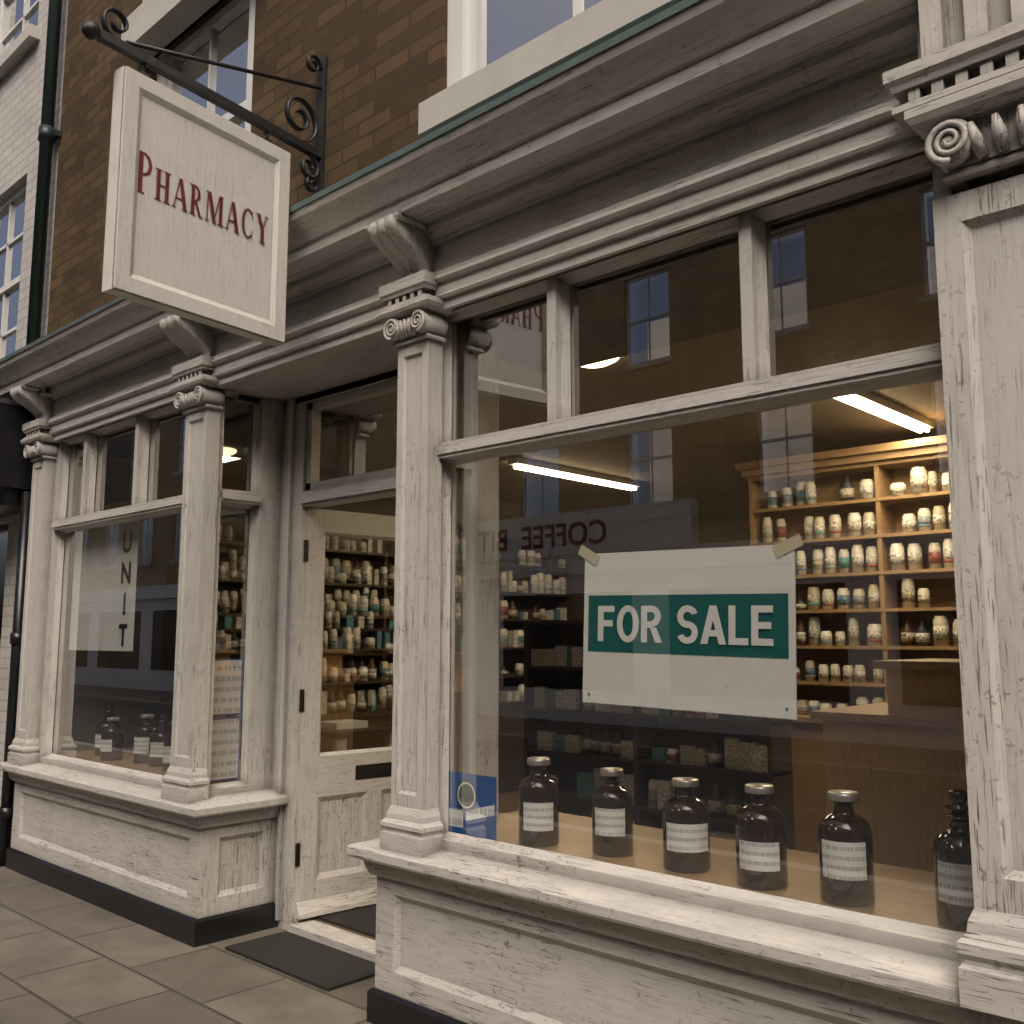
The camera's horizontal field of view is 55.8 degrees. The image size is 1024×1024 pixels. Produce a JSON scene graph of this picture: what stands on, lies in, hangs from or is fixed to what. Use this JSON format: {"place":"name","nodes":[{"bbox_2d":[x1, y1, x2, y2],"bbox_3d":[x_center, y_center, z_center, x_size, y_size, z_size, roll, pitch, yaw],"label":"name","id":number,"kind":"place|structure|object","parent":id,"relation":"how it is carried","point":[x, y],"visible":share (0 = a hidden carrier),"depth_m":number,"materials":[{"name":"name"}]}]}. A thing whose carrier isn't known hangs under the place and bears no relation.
{"place":"outdoors","nodes":[
{"label":"outdoors","id":0,"kind":"place"},
{"bbox_2d":[0,866,374,1023],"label":"pavement","id":1,"kind":"structure","parent":0,"point":[65,958],"depth_m":4.45,"materials":[{"name":"stone"}]},
{"bbox_2d":[0,0,67,836],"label":"neighbour building","id":2,"kind":"structure","parent":1,"relation":"on","point":[23,30],"depth_m":7.46,"materials":[{"name":"white brick"}]},
{"bbox_2d":[0,0,62,866],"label":"drainpipe","id":3,"kind":"object","parent":2,"relation":"attached to","point":[49,135],"visible":0.73,"depth_m":6.86,"materials":[{"name":"black metal"}]},
{"bbox_2d":[225,904,375,991],"bbox_3d":[-0.711,2.187,4.967,0.930,0.052,1.150,-7,-10,43],"label":"door mat","id":4,"kind":"object","parent":1,"relation":"on","point":[316,964],"depth_m":4.72,"materials":[{"name":"black rubber"}]},
{"bbox_2d":[0,0,1023,1023],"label":"shopfront","id":5,"kind":"object","parent":1,"relation":"on","point":[474,930],"visible":0.99,"depth_m":3.67,"materials":[{"name":"white wood"}]},
{"bbox_2d":[69,520,496,840],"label":"window notices","id":6,"kind":"object","parent":5,"relation":"attached to","point":[104,590],"depth_m":6.18,"materials":[{"name":"white paper"}]},
{"bbox_2d":[295,508,395,921],"bbox_3d":[-0.790,1.128,5.635,0.982,2.245,0.117,6,-10,-41],"label":"door leaf","id":7,"kind":"object","parent":5,"relation":"attached to","point":[344,799],"visible":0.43,"depth_m":5.43,"materials":[{"name":"white wood"}]},
{"bbox_2d":[47,0,917,382],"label":"brick building","id":8,"kind":"structure","parent":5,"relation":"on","point":[401,74],"depth_m":4.74,"materials":[{"name":"brown brick"},{"name":"white painted wood"},{"name":"glass"}]},
{"bbox_2d":[81,7,327,345],"bbox_3d":[-1.266,-1.526,4.109,0.085,1.488,1.227,-5,-9,35],"label":"pharmacy sign","id":9,"kind":"object","parent":8,"relation":"attached to","point":[197,217],"visible":1,"depth_m":3.99,"materials":[{"name":"paint"}]},
{"bbox_2d":[57,170,965,940],"bbox_3d":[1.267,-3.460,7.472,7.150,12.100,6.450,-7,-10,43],"label":"interior room","id":10,"kind":"object","parent":5,"relation":"in","point":[851,276],"visible":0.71,"depth_m":5.82,"materials":[{"name":"brown"}]},
{"bbox_2d":[94,704,973,930],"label":"glass bottles","id":11,"kind":"object","parent":10,"relation":"on","point":[846,862],"visible":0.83,"depth_m":3.16,"materials":[{"name":"brown glass"}]},
{"bbox_2d":[159,435,968,871],"bbox_3d":[1.496,1.038,7.130,6.630,2.810,5.240,-7,-10,43],"label":"shop shelving","id":12,"kind":"object","parent":10,"relation":"on","point":[895,761],"visible":0.34,"depth_m":6.66,"materials":[{"name":"brown wood"}]},
{"bbox_2d":[213,467,958,840],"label":"shelf products","id":13,"kind":"object","parent":12,"relation":"on","point":[739,755],"visible":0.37,"depth_m":6.80,"materials":[{"name":"white plastic"}]},
{"bbox_2d":[578,533,803,719],"bbox_3d":[0.576,0.381,3.308,0.912,0.582,0.012,-5,-10,43],"label":"for sale sign","id":14,"kind":"object","parent":5,"relation":"attached to","point":[711,630],"visible":1,"depth_m":3.27,"materials":[{"name":"white paper"}]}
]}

